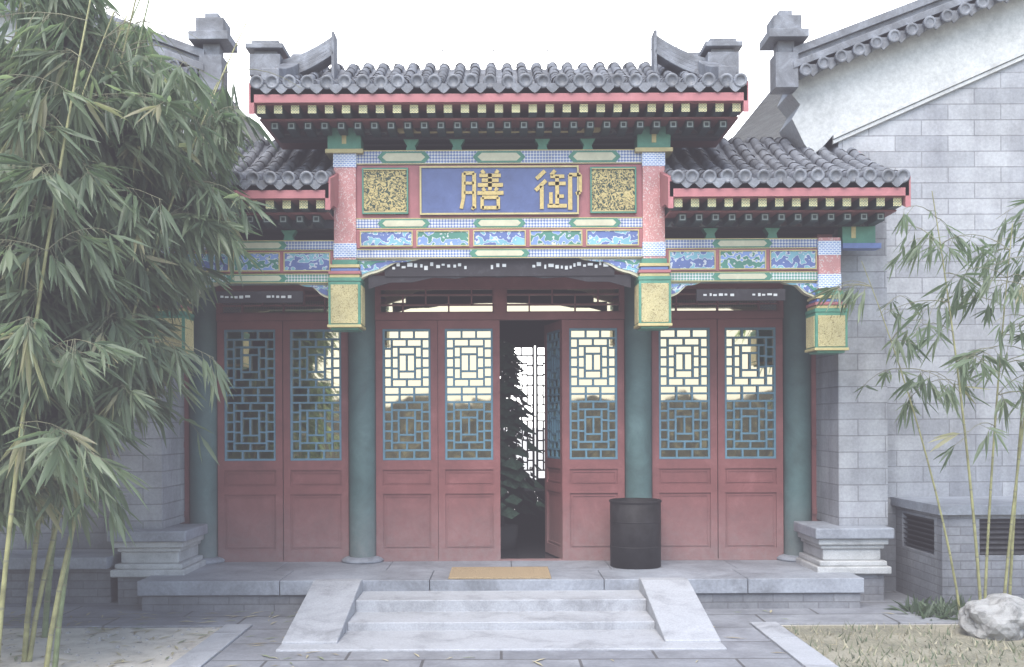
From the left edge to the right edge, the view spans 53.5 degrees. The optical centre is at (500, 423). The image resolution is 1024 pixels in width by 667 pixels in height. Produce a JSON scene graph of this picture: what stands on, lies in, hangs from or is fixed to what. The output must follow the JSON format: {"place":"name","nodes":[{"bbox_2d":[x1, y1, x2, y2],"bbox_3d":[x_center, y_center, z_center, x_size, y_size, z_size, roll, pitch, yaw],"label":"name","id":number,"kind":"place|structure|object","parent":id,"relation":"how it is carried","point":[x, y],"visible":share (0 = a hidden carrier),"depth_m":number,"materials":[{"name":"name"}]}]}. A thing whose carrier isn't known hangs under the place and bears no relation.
{"place":"outdoors","nodes":[
{"label":"outdoors","id":0,"kind":"place"},
{"bbox_2d":[0,428,957,666],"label":"ground","id":1,"kind":"structure","parent":0,"point":[76,645],"depth_m":7.78,"materials":[{"name":"grey stone"}]},
{"bbox_2d":[0,0,263,549],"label":"gable wall","id":2,"kind":"structure","parent":1,"relation":"on","point":[214,42],"depth_m":9.84,"materials":[{"name":"grey brick"}]},
{"bbox_2d":[0,0,301,666],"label":"bamboo grove","id":3,"kind":"object","parent":1,"relation":"on","point":[100,155],"visible":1,"depth_m":6.76,"materials":[{"name":"green plant"}]},
{"bbox_2d":[3,591,958,666],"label":"paving","id":4,"kind":"structure","parent":0,"point":[765,634],"depth_m":7.67,"materials":[{"name":"stone"}]},
{"bbox_2d":[0,549,120,602],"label":"brick wall","id":5,"kind":"structure","parent":4,"relation":"on","point":[90,580],"depth_m":9.52,"materials":[{"name":"grey brick"}]},
{"bbox_2d":[107,524,207,603],"bbox_3d":[-3.269,1.344,9.740,0.730,0.700,0.720,0,0,0],"label":"stone pedestal","id":6,"kind":"object","parent":4,"relation":"on","point":[172,550],"visible":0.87,"depth_m":9.45,"materials":[{"name":"grey stone"}]},
{"bbox_2d":[113,316,184,528],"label":"pier wall","id":7,"kind":"structure","parent":6,"relation":"on","point":[161,472],"depth_m":9.60,"materials":[{"name":"grey brick"}]},
{"bbox_2d":[0,610,956,666],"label":"leaf litter","id":8,"kind":"object","parent":4,"relation":"on","point":[100,639],"visible":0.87,"depth_m":7.96,"materials":[{"name":"beige"}]},
{"bbox_2d":[137,560,863,610],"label":"platform slab","id":9,"kind":"structure","parent":4,"relation":"on","point":[715,584],"depth_m":9.07,"materials":[{"name":"grey stone"}]},
{"bbox_2d":[189,287,224,564],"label":"column","id":10,"kind":"structure","parent":9,"relation":"on","point":[203,494],"depth_m":10.18,"materials":[{"name":"paint"}]},
{"bbox_2d":[342,275,383,563],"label":"column","id":11,"kind":"structure","parent":9,"relation":"on","point":[362,480],"depth_m":10.18,"materials":[{"name":"paint"}]},
{"bbox_2d":[448,567,550,578],"bbox_3d":[-0.004,1.381,9.410,0.920,0.018,0.660,0,0,0],"label":"door mat","id":12,"kind":"object","parent":9,"relation":"on","point":[499,572],"depth_m":9.31,"materials":[{"name":"beige fabric"}]},
{"bbox_2d":[217,319,783,558],"bbox_3d":[-0.001,-0.130,12.200,6.500,3.060,3.600,0,0,0],"label":"gate interior","id":13,"kind":"object","parent":9,"relation":"on","point":[521,334],"visible":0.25,"depth_m":13.90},
{"bbox_2d":[152,244,193,355],"bbox_3d":[-2.995,-1.138,9.300,0.310,1.046,0.310,0,0,0],"label":"hanging post","id":14,"kind":"object","parent":13,"relation":"attached to","point":[186,336],"visible":0.15,"depth_m":9.15,"materials":[{"name":"green paint"}]},
{"bbox_2d":[169,139,334,213],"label":"roof","id":15,"kind":"structure","parent":13,"relation":"attached to","point":[267,163],"depth_m":9.41,"materials":[{"name":"tile"}]},
{"bbox_2d":[146,173,338,227],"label":"roof eaves","id":16,"kind":"object","parent":15,"relation":"attached to","point":[290,205],"visible":0.28,"depth_m":8.86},
{"bbox_2d":[250,62,747,93],"bbox_3d":[-0.016,-3.288,10.644,4.281,0.890,3.879,0,0,0],"label":"tiled roof","id":17,"kind":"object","parent":13,"relation":"on","point":[535,78],"visible":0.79,"depth_m":8.74,"materials":[{"name":"tile"}]},
{"bbox_2d":[245,30,742,83],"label":"roof ridge ornaments","id":18,"kind":"object","parent":17,"relation":"on","point":[717,57],"visible":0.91,"depth_m":9.80,"materials":[{"name":"tile"}]},
{"bbox_2d":[249,81,748,149],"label":"roof eaves","id":19,"kind":"object","parent":17,"relation":"attached to","point":[309,113],"visible":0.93,"depth_m":8.91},
{"bbox_2d":[179,277,820,561],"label":"door panels","id":20,"kind":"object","parent":13,"relation":"attached to","point":[717,434],"depth_m":10.31,"materials":[{"name":"red paint"}]},
{"bbox_2d":[500,339,544,548],"bbox_3d":[-0.002,0.203,11.372,1.060,2.373,0.983,0,0,0],"label":"indoor plant","id":21,"kind":"object","parent":13,"relation":"in","point":[513,473],"visible":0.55,"depth_m":11.24,"materials":[{"name":"green plant"}]},
{"bbox_2d":[544,320,562,558],"bbox_3d":[0.577,0.162,10.611,0.050,2.428,0.628,0,0,-14],"label":"open door leaf","id":22,"kind":"object","parent":13,"relation":"attached to","point":[553,439],"visible":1,"depth_m":10.64,"materials":[{"name":"red paint"}]},
{"bbox_2d":[664,137,910,212],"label":"roof","id":23,"kind":"structure","parent":13,"relation":"attached to","point":[754,162],"depth_m":9.32,"materials":[{"name":"tile"}]},
{"bbox_2d":[660,152,910,225],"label":"roof eaves","id":24,"kind":"object","parent":23,"relation":"attached to","point":[839,206],"visible":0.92,"depth_m":8.85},
{"bbox_2d":[805,237,848,354],"bbox_3d":[2.985,-1.164,9.300,0.310,1.046,0.310,0,0,0],"label":"hanging post","id":25,"kind":"object","parent":13,"relation":"attached to","point":[827,333],"visible":0.73,"depth_m":9.19,"materials":[{"name":"multicoloured paint"}]},
{"bbox_2d":[609,498,661,568],"bbox_3d":[1.315,1.061,9.880,0.506,0.646,0.506,0,0,0],"label":"litter bin","id":26,"kind":"object","parent":9,"relation":"on","point":[635,533],"visible":1,"depth_m":9.67,"materials":[{"name":"black metal"}]},
{"bbox_2d":[624,274,651,497],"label":"column","id":27,"kind":"structure","parent":9,"relation":"on","point":[638,432],"depth_m":10.19,"materials":[{"name":"paint"}]},
{"bbox_2d":[777,285,810,561],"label":"column","id":28,"kind":"structure","parent":9,"relation":"on","point":[797,425],"depth_m":10.19,"materials":[{"name":"paint"}]},
{"bbox_2d":[276,577,726,651],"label":"stone steps","id":29,"kind":"structure","parent":4,"relation":"on","point":[341,615],"depth_m":8.11,"materials":[{"name":"grey stone"}]},
{"bbox_2d":[794,521,893,600],"bbox_3d":[3.281,1.316,9.740,0.730,0.700,0.720,0,0,0],"label":"stone pedestal","id":30,"kind":"object","parent":4,"relation":"on","point":[830,547],"visible":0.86,"depth_m":9.45,"materials":[{"name":"grey stone"}]},
{"bbox_2d":[816,217,887,525],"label":"pier wall","id":31,"kind":"structure","parent":30,"relation":"on","point":[852,463],"depth_m":9.60,"materials":[{"name":"grey brick"}]},
{"bbox_2d":[733,0,1023,590],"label":"gable wall","id":32,"kind":"structure","parent":4,"relation":"on","point":[928,95],"depth_m":10.00,"materials":[{"name":"grey brick"}]},
{"bbox_2d":[808,191,1023,610],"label":"bamboo clump","id":33,"kind":"object","parent":4,"relation":"on","point":[963,359],"visible":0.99,"depth_m":8.44,"materials":[{"name":"green plant"}]},
{"bbox_2d":[887,593,971,619],"bbox_3d":[3.804,1.561,8.788,0.906,0.208,0.810,0,0,0],"label":"clump","id":34,"kind":"object","parent":4,"relation":"on","point":[938,608],"visible":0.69,"depth_m":8.73,"materials":[{"name":"green plant"}]},
{"bbox_2d":[891,496,1023,604],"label":"brick wall","id":35,"kind":"structure","parent":4,"relation":"on","point":[923,568],"depth_m":8.98,"materials":[{"name":"brick"}]},
{"bbox_2d":[94,0,915,427],"label":"sky","id":36,"kind":"structure","parent":0,"point":[590,32],"materials":[{"name":"white"}]},
{"bbox_2d":[147,126,880,302],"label":"beam","id":37,"kind":"structure","parent":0,"point":[540,207],"depth_m":9.22,"materials":[{"name":"multicoloured paint"}]},
{"bbox_2d":[327,153,365,331],"bbox_3d":[-1.407,-1.665,9.300,0.310,1.633,0.310,0,0,0],"label":"hanging post","id":38,"kind":"object","parent":37,"relation":"attached to","point":[346,297],"visible":0.95,"depth_m":9.20,"materials":[{"name":"multicoloured paint"}]},
{"bbox_2d":[634,152,671,330],"bbox_3d":[1.393,-1.677,9.300,0.310,1.633,0.310,0,0,0],"label":"hanging post","id":39,"kind":"object","parent":37,"relation":"attached to","point":[652,297],"visible":0.89,"depth_m":9.20,"materials":[{"name":"multicoloured paint"}]},
{"bbox_2d":[784,619,1023,666],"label":"lawn","id":40,"kind":"structure","parent":0,"point":[873,645],"depth_m":7.56,"materials":[{"name":"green plant"}]},
{"bbox_2d":[958,593,1023,640],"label":"garden rock","id":41,"kind":"object","parent":40,"relation":"on","point":[999,616],"visible":0.98,"depth_m":7.81,"materials":[{"name":"stone"}]}
]}

